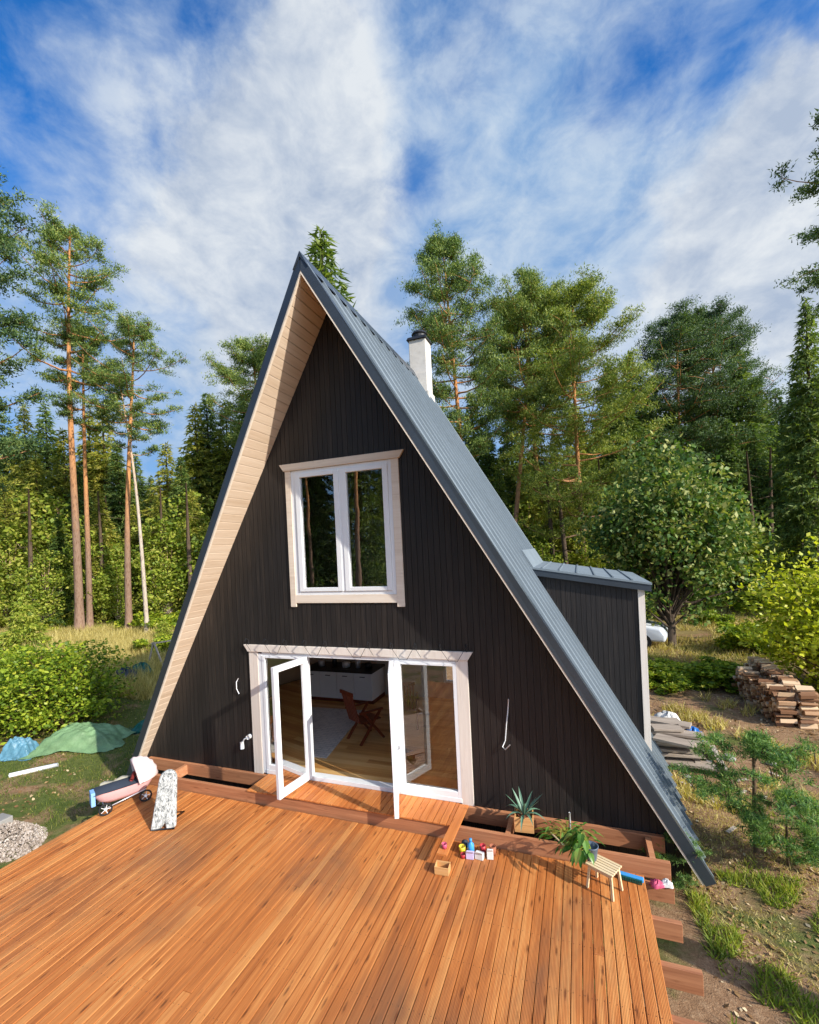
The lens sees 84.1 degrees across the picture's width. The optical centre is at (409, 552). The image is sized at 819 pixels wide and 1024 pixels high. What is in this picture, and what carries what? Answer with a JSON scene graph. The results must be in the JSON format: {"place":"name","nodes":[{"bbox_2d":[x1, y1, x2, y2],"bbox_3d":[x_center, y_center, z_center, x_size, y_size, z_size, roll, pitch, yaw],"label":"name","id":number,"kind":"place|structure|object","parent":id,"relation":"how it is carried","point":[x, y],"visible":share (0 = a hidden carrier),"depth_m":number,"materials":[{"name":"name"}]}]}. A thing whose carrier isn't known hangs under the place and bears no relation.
{"place":"outdoors","nodes":[
{"label":"outdoors","id":0,"kind":"place"},
{"bbox_2d":[0,602,818,1023],"bbox_3d":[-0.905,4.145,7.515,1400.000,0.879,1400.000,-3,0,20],"label":"ground","id":1,"kind":"structure","parent":0,"point":[714,998],"depth_m":6.33,"materials":[{"name":"plant"}]},
{"bbox_2d":[0,474,25,626],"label":"spruce","id":2,"kind":"object","parent":1,"relation":"on","point":[4,502],"visible":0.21,"depth_m":29.85,"materials":[{"name":"green plant"}]},
{"bbox_2d":[0,736,38,760],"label":"blue tarpaulin","id":3,"kind":"object","parent":1,"relation":"on","point":[15,748],"visible":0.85,"depth_m":10.64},
{"bbox_2d":[0,820,47,862],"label":"gravel heap","id":4,"kind":"object","parent":1,"relation":"on","point":[29,831],"visible":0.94,"depth_m":7.43,"materials":[{"name":"gravel"}]},
{"bbox_2d":[0,531,52,627],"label":"young birch","id":5,"kind":"object","parent":1,"relation":"on","point":[6,602],"visible":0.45,"depth_m":28.44,"materials":[{"name":"green plant"}]},
{"bbox_2d":[0,403,52,531],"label":"spruce","id":6,"kind":"object","parent":1,"relation":"on","point":[21,470],"visible":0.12,"depth_m":32.73,"materials":[{"name":"green plant"}]},
{"bbox_2d":[0,595,53,649],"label":"young spruce","id":7,"kind":"object","parent":1,"relation":"on","point":[24,615],"visible":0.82,"depth_m":21.77,"materials":[{"name":"green plant"}]},
{"bbox_2d":[0,166,58,497],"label":"tall pine","id":8,"kind":"object","parent":1,"relation":"on","point":[7,443],"visible":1,"depth_m":21.01,"materials":[{"name":"green plant"}]},
{"bbox_2d":[0,456,63,591],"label":"spruce","id":9,"kind":"object","parent":1,"relation":"on","point":[37,464],"visible":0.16,"depth_m":30.66,"materials":[{"name":"green plant"}]},
{"bbox_2d":[7,549,73,627],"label":"young birch","id":10,"kind":"object","parent":1,"relation":"on","point":[40,602],"visible":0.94,"depth_m":27.52,"materials":[{"name":"green plant"}]},
{"bbox_2d":[14,404,68,498],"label":"spruce","id":11,"kind":"object","parent":1,"relation":"on","point":[42,425],"visible":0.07,"depth_m":37.70,"materials":[{"name":"green plant"}]},
{"bbox_2d":[0,489,97,591],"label":"young birch","id":12,"kind":"object","parent":1,"relation":"on","point":[52,510],"visible":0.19,"depth_m":29.24,"materials":[{"name":"green plant"}]},
{"bbox_2d":[34,513,85,627],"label":"spruce","id":13,"kind":"object","parent":1,"relation":"on","point":[58,537],"visible":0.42,"depth_m":28.63,"materials":[{"name":"green plant"}]},
{"bbox_2d":[39,426,95,601],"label":"spruce","id":14,"kind":"object","parent":1,"relation":"on","point":[56,482],"visible":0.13,"depth_m":32.63,"materials":[{"name":"green plant"}]},
{"bbox_2d":[0,197,138,631],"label":"tall pine","id":15,"kind":"object","parent":1,"relation":"on","point":[54,231],"visible":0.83,"depth_m":26.57,"materials":[{"name":"green plant"}]},
{"bbox_2d":[0,638,138,744],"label":"leafy bush","id":16,"kind":"object","parent":1,"relation":"on","point":[56,690],"visible":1,"depth_m":12.35,"materials":[{"name":"green plant"}]},
{"bbox_2d":[0,696,149,856],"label":"lawn grass","id":17,"kind":"structure","parent":1,"relation":"on","point":[109,715],"depth_m":9.95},
{"bbox_2d":[26,322,127,628],"bbox_3d":[-19.779,-4.542,27.880,4.418,19.078,4.936,-2,0,-4],"label":"tall pine","id":18,"kind":"object","parent":1,"relation":"on","point":[65,411],"visible":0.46,"depth_m":27.52,"materials":[{"name":"green plant"}]},
{"bbox_2d":[19,722,134,758],"bbox_3d":[-8.181,4.573,11.412,2.158,0.528,1.443,-3,0,-11],"label":"green tarpaulin","id":19,"kind":"object","parent":1,"relation":"on","point":[86,737],"visible":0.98,"depth_m":11.01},
{"bbox_2d":[50,409,110,513],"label":"spruce","id":20,"kind":"object","parent":1,"relation":"on","point":[79,447],"visible":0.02,"depth_m":36.64,"materials":[{"name":"green plant"}]},
{"bbox_2d":[51,466,112,625],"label":"spruce","id":21,"kind":"object","parent":1,"relation":"on","point":[80,489],"visible":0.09,"depth_m":30.71,"materials":[{"name":"green plant"}]},
{"bbox_2d":[0,618,174,701],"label":"meadow grass","id":22,"kind":"structure","parent":1,"relation":"on","point":[143,685],"depth_m":20.65,"materials":[{"name":"plant"}]},
{"bbox_2d":[54,522,139,620],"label":"young birch","id":23,"kind":"object","parent":1,"relation":"on","point":[111,552],"visible":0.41,"depth_m":28.86,"materials":[{"name":"green plant"}]},
{"bbox_2d":[62,488,141,627],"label":"spruce","id":24,"kind":"object","parent":1,"relation":"on","point":[109,525],"visible":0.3,"depth_m":29.67,"materials":[{"name":"green plant"}]},
{"bbox_2d":[79,410,145,527],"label":"spruce","id":25,"kind":"object","parent":1,"relation":"on","point":[98,472],"visible":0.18,"depth_m":35.46,"materials":[{"name":"green plant"}]},
{"bbox_2d":[92,558,140,620],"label":"young birch","id":26,"kind":"object","parent":1,"relation":"on","point":[114,601],"visible":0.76,"depth_m":28.37,"materials":[{"name":"green plant"}]},
{"bbox_2d":[100,443,151,607],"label":"spruce","id":27,"kind":"object","parent":1,"relation":"on","point":[116,505],"visible":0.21,"depth_m":33.60,"materials":[{"name":"green plant"}]},
{"bbox_2d":[64,309,190,631],"bbox_3d":[-15.958,-4.766,26.398,6.350,19.184,5.755,-3,0,10],"label":"tall pine","id":28,"kind":"object","parent":1,"relation":"on","point":[142,333],"visible":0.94,"depth_m":26.16,"materials":[{"name":"green plant"}]},
{"bbox_2d":[91,367,171,632],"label":"thin pale tree","id":29,"kind":"object","parent":1,"relation":"on","point":[118,382],"visible":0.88,"depth_m":25.54,"materials":[{"name":"green plant"}]},
{"bbox_2d":[125,451,154,520],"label":"spruce","id":30,"kind":"object","parent":1,"relation":"on","point":[141,487],"visible":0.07,"depth_m":41.80,"materials":[{"name":"green plant"}]},
{"bbox_2d":[132,632,172,653],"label":"shrub","id":31,"kind":"object","parent":1,"relation":"on","point":[145,642],"visible":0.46,"depth_m":20.33,"materials":[{"name":"green plant"}]},
{"bbox_2d":[132,494,182,617],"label":"spruce","id":32,"kind":"object","parent":1,"relation":"on","point":[157,501],"visible":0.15,"depth_m":29.49,"materials":[{"name":"green plant"}]},
{"bbox_2d":[132,440,183,605],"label":"spruce","id":33,"kind":"object","parent":1,"relation":"on","point":[162,479],"visible":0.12,"depth_m":33.64,"materials":[{"name":"green plant"}]},
{"bbox_2d":[131,531,198,617],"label":"young birch","id":34,"kind":"object","parent":1,"relation":"on","point":[166,600],"visible":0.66,"depth_m":28.17,"materials":[{"name":"green plant"}]},
{"bbox_2d":[123,489,213,604],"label":"young birch","id":35,"kind":"object","parent":1,"relation":"on","point":[146,526],"visible":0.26,"depth_m":29.41,"materials":[{"name":"green plant"}]},
{"bbox_2d":[142,456,206,611],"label":"spruce","id":36,"kind":"object","parent":1,"relation":"on","point":[179,488],"visible":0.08,"depth_m":31.70,"materials":[{"name":"green plant"}]},
{"bbox_2d":[147,513,210,602],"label":"young birch","id":37,"kind":"object","parent":1,"relation":"on","point":[196,545],"visible":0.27,"depth_m":28.50,"materials":[{"name":"green plant"}]},
{"bbox_2d":[155,489,207,610],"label":"spruce","id":38,"kind":"object","parent":1,"relation":"on","point":[192,512],"visible":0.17,"depth_m":29.71,"materials":[{"name":"green plant"}]},
{"bbox_2d":[179,483,202,600],"bbox_3d":[-13.610,0.201,27.830,1.580,9.002,1.386,-3,0,4],"label":"bare trunk","id":39,"kind":"object","parent":1,"relation":"on","point":[188,547],"visible":0.69,"depth_m":27.93,"materials":[{"name":"brown wood"}]},
{"bbox_2d":[164,403,223,522],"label":"spruce","id":40,"kind":"object","parent":1,"relation":"on","point":[196,460],"visible":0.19,"depth_m":35.49,"materials":[{"name":"green plant"}]},
{"bbox_2d":[187,393,225,526],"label":"spruce","id":41,"kind":"object","parent":1,"relation":"on","point":[207,419],"visible":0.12,"depth_m":36.44,"materials":[{"name":"green plant"}]},
{"bbox_2d":[197,401,235,527],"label":"spruce","id":42,"kind":"object","parent":1,"relation":"on","point":[222,466],"visible":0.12,"depth_m":35.29,"materials":[{"name":"green plant"}]},
{"bbox_2d":[200,332,270,448],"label":"tall pine","id":43,"kind":"object","parent":1,"relation":"on","point":[253,358],"visible":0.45,"depth_m":32.26,"materials":[{"name":"green plant"}]},
{"bbox_2d":[305,224,356,310],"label":"spruce","id":44,"kind":"object","parent":1,"relation":"on","point":[320,245],"depth_m":26.73,"materials":[{"name":"green plant"}]},
{"bbox_2d":[0,756,704,1023],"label":"timber deck","id":45,"kind":"structure","parent":1,"relation":"on","point":[307,902],"depth_m":5.03,"materials":[{"name":"brown wood"}]},
{"bbox_2d":[89,756,157,815],"bbox_3d":[-4.811,3.881,7.687,0.999,0.727,0.512,-3,0,-42],"label":"pram","id":46,"kind":"object","parent":45,"relation":"on","point":[142,775],"visible":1,"depth_m":7.63,"materials":[{"name":"plastic"}]},
{"bbox_2d":[151,769,184,830],"bbox_3d":[-3.756,3.805,7.084,0.366,0.782,0.486,-3,0,-4],"label":"speckled lounge pad","id":47,"kind":"object","parent":45,"relation":"on","point":[165,810],"visible":1,"depth_m":6.96,"materials":[{"name":"fabric"}]},
{"bbox_2d":[437,804,468,856],"bbox_3d":[0.612,3.802,6.261,0.130,0.024,1.162,-3,0,21],"label":"loose deck board","id":48,"kind":"object","parent":45,"relation":"on","point":[453,828],"visible":1,"depth_m":6.21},
{"bbox_2d":[505,789,546,833],"bbox_3d":[1.581,3.534,6.211,0.561,0.468,0.600,-3,0,14],"label":"aloe plant","id":49,"kind":"object","parent":45,"relation":"on","point":[524,818],"visible":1,"depth_m":6.14,"materials":[{"name":"green plant"}]},
{"bbox_2d":[534,812,604,854],"bbox_3d":[2.071,3.736,5.947,0.933,0.460,0.602,-3,0,20],"label":"trailing plant","id":50,"kind":"object","parent":45,"relation":"on","point":[561,832],"visible":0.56,"depth_m":6.00,"materials":[{"name":"green plant"}]},
{"bbox_2d":[585,854,622,901],"bbox_3d":[2.263,3.774,5.285,0.255,0.290,0.326,-3,0,-42],"label":"slatted stool","id":51,"kind":"object","parent":45,"relation":"on","point":[606,867],"visible":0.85,"depth_m":5.25,"materials":[{"name":"brown wood"}]},
{"bbox_2d":[557,826,598,868],"bbox_3d":[2.002,3.515,5.405,0.453,0.419,0.457,-3,0,-6],"label":"potted plant","id":52,"kind":"object","parent":51,"relation":"on","point":[589,851],"visible":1,"depth_m":5.33,"materials":[{"name":"green plant"}]},
{"bbox_2d":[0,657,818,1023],"bbox_3d":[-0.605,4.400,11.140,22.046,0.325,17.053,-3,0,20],"label":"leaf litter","id":53,"kind":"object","parent":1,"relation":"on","point":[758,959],"visible":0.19,"depth_m":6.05,"materials":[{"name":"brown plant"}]},
{"bbox_2d":[126,251,715,886],"bbox_3d":[-0.389,-0.501,9.475,10.124,10.006,5.988,-3,0,20],"label":"frame cabin","id":54,"kind":"object","parent":1,"relation":"on","point":[362,513],"visible":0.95,"depth_m":7.49,"materials":[{"name":"black paint"}]},
{"bbox_2d":[271,657,311,799],"bbox_3d":[-1.908,2.820,7.409,0.121,2.065,0.765,-3,0,24],"label":"door leaf","id":55,"kind":"structure","parent":54,"relation":"in","point":[289,680],"depth_m":7.38,"materials":[{"name":"white paint"}]},
{"bbox_2d":[270,707,361,757],"bbox_3d":[-2.198,3.886,10.027,2.051,0.012,2.553,-3,0,16],"label":"rug","id":56,"kind":"object","parent":54,"relation":"on","point":[332,727],"visible":0.43,"depth_m":9.94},
{"bbox_2d":[279,449,404,606],"bbox_3d":[-1.093,-0.327,7.533,2.307,2.455,0.166,-3,0,20],"label":"upper window","id":57,"kind":"structure","parent":54,"relation":"in","point":[394,592],"depth_m":7.46,"materials":[{"name":"white wood"}]},
{"bbox_2d":[310,661,384,703],"bbox_3d":[-1.738,3.456,12.104,2.040,0.819,0.850,-3,0,20],"label":"kitchen counter","id":58,"kind":"object","parent":54,"relation":"on","point":[328,681],"visible":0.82,"depth_m":11.74,"materials":[{"name":"white paint"}]},
{"bbox_2d":[319,671,336,697],"bbox_3d":[-1.979,3.437,12.177,0.492,0.680,0.780,-3,0,20],"label":"cabinet door","id":59,"kind":"structure","parent":58,"relation":"in","point":[328,684],"depth_m":11.81,"materials":[{"name":"white paint"}]},
{"bbox_2d":[336,672,354,699],"bbox_3d":[-1.511,3.416,12.003,0.492,0.680,0.780,-3,0,20],"label":"cabinet door","id":60,"kind":"structure","parent":58,"relation":"in","point":[345,683],"depth_m":11.64,"materials":[{"name":"white paint"}]},
{"bbox_2d":[354,667,384,700],"bbox_3d":[-1.043,3.394,11.829,0.492,0.680,0.780,-3,0,20],"label":"cabinet door","id":61,"kind":"structure","parent":58,"relation":"in","point":[368,688],"depth_m":11.50,"materials":[{"name":"white paint"}]},
{"bbox_2d":[340,689,384,745],"bbox_3d":[-0.970,3.313,9.324,0.740,1.081,0.570,-3,0,-40],"label":"wooden armchair","id":62,"kind":"object","parent":54,"relation":"on","point":[364,717],"visible":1,"depth_m":9.20,"materials":[{"name":"red wood"}]},
{"bbox_2d":[388,660,399,818],"bbox_3d":[-0.210,2.742,6.809,0.117,2.065,0.770,-3,0,-1],"label":"door leaf","id":63,"kind":"structure","parent":54,"relation":"in","point":[394,749],"depth_m":6.43,"materials":[{"name":"white paint"}]},
{"bbox_2d":[391,218,519,458],"bbox_3d":[2.621,-6.905,24.877,6.858,22.257,7.328,-4,0,-8],"label":"tall pine","id":64,"kind":"object","parent":1,"relation":"on","point":[445,335],"visible":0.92,"depth_m":23.68,"materials":[{"name":"green plant"}]},
{"bbox_2d":[478,427,513,513],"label":"spruce","id":65,"kind":"object","parent":1,"relation":"on","point":[489,461],"visible":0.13,"depth_m":30.71,"materials":[{"name":"green plant"}]},
{"bbox_2d":[495,426,528,519],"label":"spruce","id":66,"kind":"object","parent":1,"relation":"on","point":[508,479],"visible":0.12,"depth_m":32.39,"materials":[{"name":"green plant"}]},
{"bbox_2d":[465,285,593,520],"bbox_3d":[7.654,-6.753,29.093,8.285,21.076,8.698,-3,0,-32],"label":"tall pine","id":67,"kind":"object","parent":1,"relation":"on","point":[520,344],"visible":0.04,"depth_m":28.08,"materials":[{"name":"green plant"}]},
{"bbox_2d":[474,262,593,522],"bbox_3d":[6.711,-5.928,25.884,6.909,19.972,7.254,2,0,-33],"label":"tall pine","id":68,"kind":"object","parent":1,"relation":"on","point":[526,299],"visible":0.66,"depth_m":24.53,"materials":[{"name":"green plant"}]},
{"bbox_2d":[518,467,558,552],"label":"spruce","id":69,"kind":"object","parent":1,"relation":"on","point":[535,516],"visible":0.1,"depth_m":27.27,"materials":[{"name":"green plant"}]},
{"bbox_2d":[508,493,569,553],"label":"young birch","id":70,"kind":"object","parent":1,"relation":"on","point":[527,515],"visible":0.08,"depth_m":26.40,"materials":[{"name":"green plant"}]},
{"bbox_2d":[528,536,576,564],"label":"young birch","id":71,"kind":"object","parent":1,"relation":"on","point":[545,556],"visible":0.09,"depth_m":24.53,"materials":[{"name":"green plant"}]},
{"bbox_2d":[482,262,680,566],"bbox_3d":[9.486,-5.772,24.476,9.621,19.122,9.291,-3,0,-26],"label":"tall pine","id":72,"kind":"object","parent":1,"relation":"on","point":[593,311],"visible":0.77,"depth_m":23.56,"materials":[{"name":"green plant"}]},
{"bbox_2d":[559,531,613,567],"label":"young birch","id":73,"kind":"object","parent":1,"relation":"on","point":[589,562],"visible":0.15,"depth_m":24.36,"materials":[{"name":"green plant"}]},
{"bbox_2d":[602,389,656,599],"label":"spruce","id":74,"kind":"object","parent":1,"relation":"on","point":[635,426],"visible":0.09,"depth_m":29.70,"materials":[{"name":"green plant"}]},
{"bbox_2d":[605,349,664,473],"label":"spruce","id":75,"kind":"object","parent":1,"relation":"on","point":[640,420],"visible":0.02,"depth_m":31.43,"materials":[{"name":"green plant"}]},
{"bbox_2d":[646,620,667,647],"bbox_3d":[8.723,3.251,19.695,4.304,1.397,1.700,-3,0,34],"label":"parked car","id":76,"kind":"object","parent":1,"relation":"on","point":[654,633],"visible":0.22,"depth_m":18.10,"materials":[{"name":"metal"}]},
{"bbox_2d":[648,660,693,687],"bbox_3d":[7.811,3.755,14.349,2.166,0.704,2.008,-3,0,43],"label":"shrub","id":77,"kind":"object","parent":1,"relation":"on","point":[651,674],"visible":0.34,"depth_m":13.82,"materials":[{"name":"green plant"}]},
{"bbox_2d":[648,671,694,694],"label":"shrub","id":78,"kind":"object","parent":1,"relation":"on","point":[666,688],"visible":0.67,"depth_m":13.24,"materials":[{"name":"green plant"}]},
{"bbox_2d":[639,829,713,893],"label":"pine sapling","id":79,"kind":"object","parent":1,"relation":"on","point":[679,884],"visible":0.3,"depth_m":5.73,"materials":[{"name":"green plant"}]},
{"bbox_2d":[574,430,780,646],"bbox_3d":[10.302,-0.450,18.210,6.982,8.888,6.198,-3,0,-3],"label":"maple tree","id":80,"kind":"object","parent":1,"relation":"on","point":[665,551],"visible":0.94,"depth_m":17.37,"materials":[{"name":"green plant"}]},
{"bbox_2d":[655,399,715,587],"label":"spruce","id":81,"kind":"object","parent":1,"relation":"on","point":[675,421],"visible":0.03,"depth_m":30.64,"materials":[{"name":"green plant"}]},
{"bbox_2d":[649,657,722,690],"bbox_3d":[8.530,3.753,14.050,2.031,0.712,2.191,-3,0,-44],"label":"shrub","id":82,"kind":"object","parent":1,"relation":"on","point":[671,666],"visible":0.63,"depth_m":13.70,"materials":[{"name":"green plant"}]},
{"bbox_2d":[614,294,759,487],"bbox_3d":[18.535,-6.824,31.333,8.561,19.807,9.420,-3,0,11],"label":"tall pine","id":83,"kind":"object","parent":1,"relation":"on","point":[675,327],"visible":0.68,"depth_m":29.46,"materials":[{"name":"green plant"}]},
{"bbox_2d":[684,656,742,695],"bbox_3d":[9.473,3.577,13.350,2.175,0.763,2.346,-3,0,-34],"label":"shrub","id":84,"kind":"object","parent":1,"relation":"on","point":[719,672],"visible":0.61,"depth_m":13.28,"materials":[{"name":"green plant"}]},
{"bbox_2d":[653,292,791,488],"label":"tall pine","id":85,"kind":"object","parent":1,"relation":"on","point":[726,337],"visible":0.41,"depth_m":30.16,"materials":[{"name":"green plant"}]},
{"bbox_2d":[647,596,818,813],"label":"rough grass","id":86,"kind":"structure","parent":1,"relation":"on","point":[688,713],"depth_m":12.03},
{"bbox_2d":[700,419,777,596],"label":"spruce","id":87,"kind":"object","parent":1,"relation":"on","point":[732,456],"visible":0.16,"depth_m":28.53,"materials":[{"name":"green plant"}]},
{"bbox_2d":[666,726,818,862],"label":"pine sapling","id":88,"kind":"object","parent":1,"relation":"on","point":[757,742],"visible":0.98,"depth_m":6.21,"materials":[{"name":"green plant"}]},
{"bbox_2d":[704,350,780,586],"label":"spruce","id":89,"kind":"object","parent":1,"relation":"on","point":[749,423],"visible":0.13,"depth_m":30.20,"materials":[{"name":"green plant"}]},
{"bbox_2d":[677,782,818,1021],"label":"stubble grass","id":90,"kind":"structure","parent":1,"relation":"on","point":[710,820],"depth_m":5.93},
{"bbox_2d":[718,588,786,612],"bbox_3d":[17.878,2.510,23.856,2.848,1.389,2.640,-3,0,-19],"label":"shrub","id":91,"kind":"object","parent":1,"relation":"on","point":[740,605],"visible":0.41,"depth_m":23.27,"materials":[{"name":"green plant"}]},
{"bbox_2d":[714,621,795,654],"bbox_3d":[12.803,3.155,16.811,2.629,1.282,2.437,-3,0,37],"label":"shrub","id":92,"kind":"object","parent":1,"relation":"on","point":[730,640],"visible":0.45,"depth_m":16.73,"materials":[{"name":"green plant"}]},
{"bbox_2d":[730,521,789,590],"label":"young birch","id":93,"kind":"object","parent":1,"relation":"on","point":[763,565],"visible":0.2,"depth_m":25.41,"materials":[{"name":"green plant"}]},
{"bbox_2d":[733,427,795,594],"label":"spruce","id":94,"kind":"object","parent":1,"relation":"on","point":[759,464],"visible":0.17,"depth_m":28.64,"materials":[{"name":"green plant"}]},
{"bbox_2d":[727,532,818,693],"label":"yellow bush","id":95,"kind":"object","parent":1,"relation":"on","point":[803,619],"visible":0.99,"depth_m":12.58,"materials":[{"name":"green plant"}]},
{"bbox_2d":[735,788,818,869],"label":"pine sapling","id":96,"kind":"object","parent":1,"relation":"on","point":[809,830],"visible":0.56,"depth_m":5.95,"materials":[{"name":"green plant"}]},
{"bbox_2d":[753,296,818,605],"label":"spruce","id":97,"kind":"object","parent":1,"relation":"on","point":[805,424],"visible":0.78,"depth_m":21.89,"materials":[{"name":"green plant"}]},
{"bbox_2d":[767,108,818,321],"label":"tall pine","id":98,"kind":"object","parent":1,"relation":"on","point":[813,190],"visible":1,"depth_m":16.88,"materials":[{"name":"green plant"}]},
{"bbox_2d":[0,0,818,507],"label":"sky","id":99,"kind":"structure","parent":0,"point":[638,141],"materials":[{"name":"blue"}]},
{"bbox_2d":[402,682,418,729],"bbox_3d":[-0.087,3.270,9.897,0.570,1.081,0.740,-3,0,0],"label":"chair","id":100,"kind":"object","parent":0,"point":[409,706],"visible":0.6,"depth_m":9.65,"materials":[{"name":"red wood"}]},
{"bbox_2d":[647,643,818,1023],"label":"weedy grass","id":101,"kind":"structure","parent":0,"point":[790,987],"depth_m":5.07,"materials":[{"name":"green plant"}]},
{"bbox_3d":[5.270,4.036,9.133,0.720,0.050,0.343,-3,0,20],"label":"timber plank","id":102,"kind":"object","parent":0,"visible":0},
{"bbox_2d":[661,752,705,758],"bbox_3d":[5.342,3.958,8.960,0.948,0.050,0.300,-3,0,15],"label":"timber plank","id":103,"kind":"object","parent":102,"relation":"on","point":[671,754],"visible":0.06,"depth_m":8.84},
{"bbox_2d":[659,746,693,753],"bbox_3d":[5.227,3.889,9.010,0.718,0.050,0.300,-3,0,18],"label":"timber plank","id":104,"kind":"object","parent":103,"relation":"on","point":[674,749],"visible":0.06,"depth_m":8.89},
{"bbox_2d":[655,741,683,747],"bbox_3d":[5.224,3.813,9.097,0.659,0.050,0.300,-3,0,18],"label":"timber plank","id":105,"kind":"object","parent":104,"relation":"on","point":[668,745],"visible":0.02,"depth_m":8.98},
{"bbox_2d":[656,739,700,747],"bbox_3d":[5.272,3.737,8.925,0.758,0.050,0.300,-3,0,26],"label":"timber plank","id":106,"kind":"object","parent":105,"relation":"on","point":[658,742],"visible":0.26,"depth_m":8.89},
{"bbox_2d":[653,733,696,748],"bbox_3d":[5.148,3.668,8.832,0.689,0.050,0.300,-3,0,44],"label":"timber plank","id":107,"kind":"object","parent":106,"relation":"on","point":[673,740],"visible":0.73,"depth_m":8.79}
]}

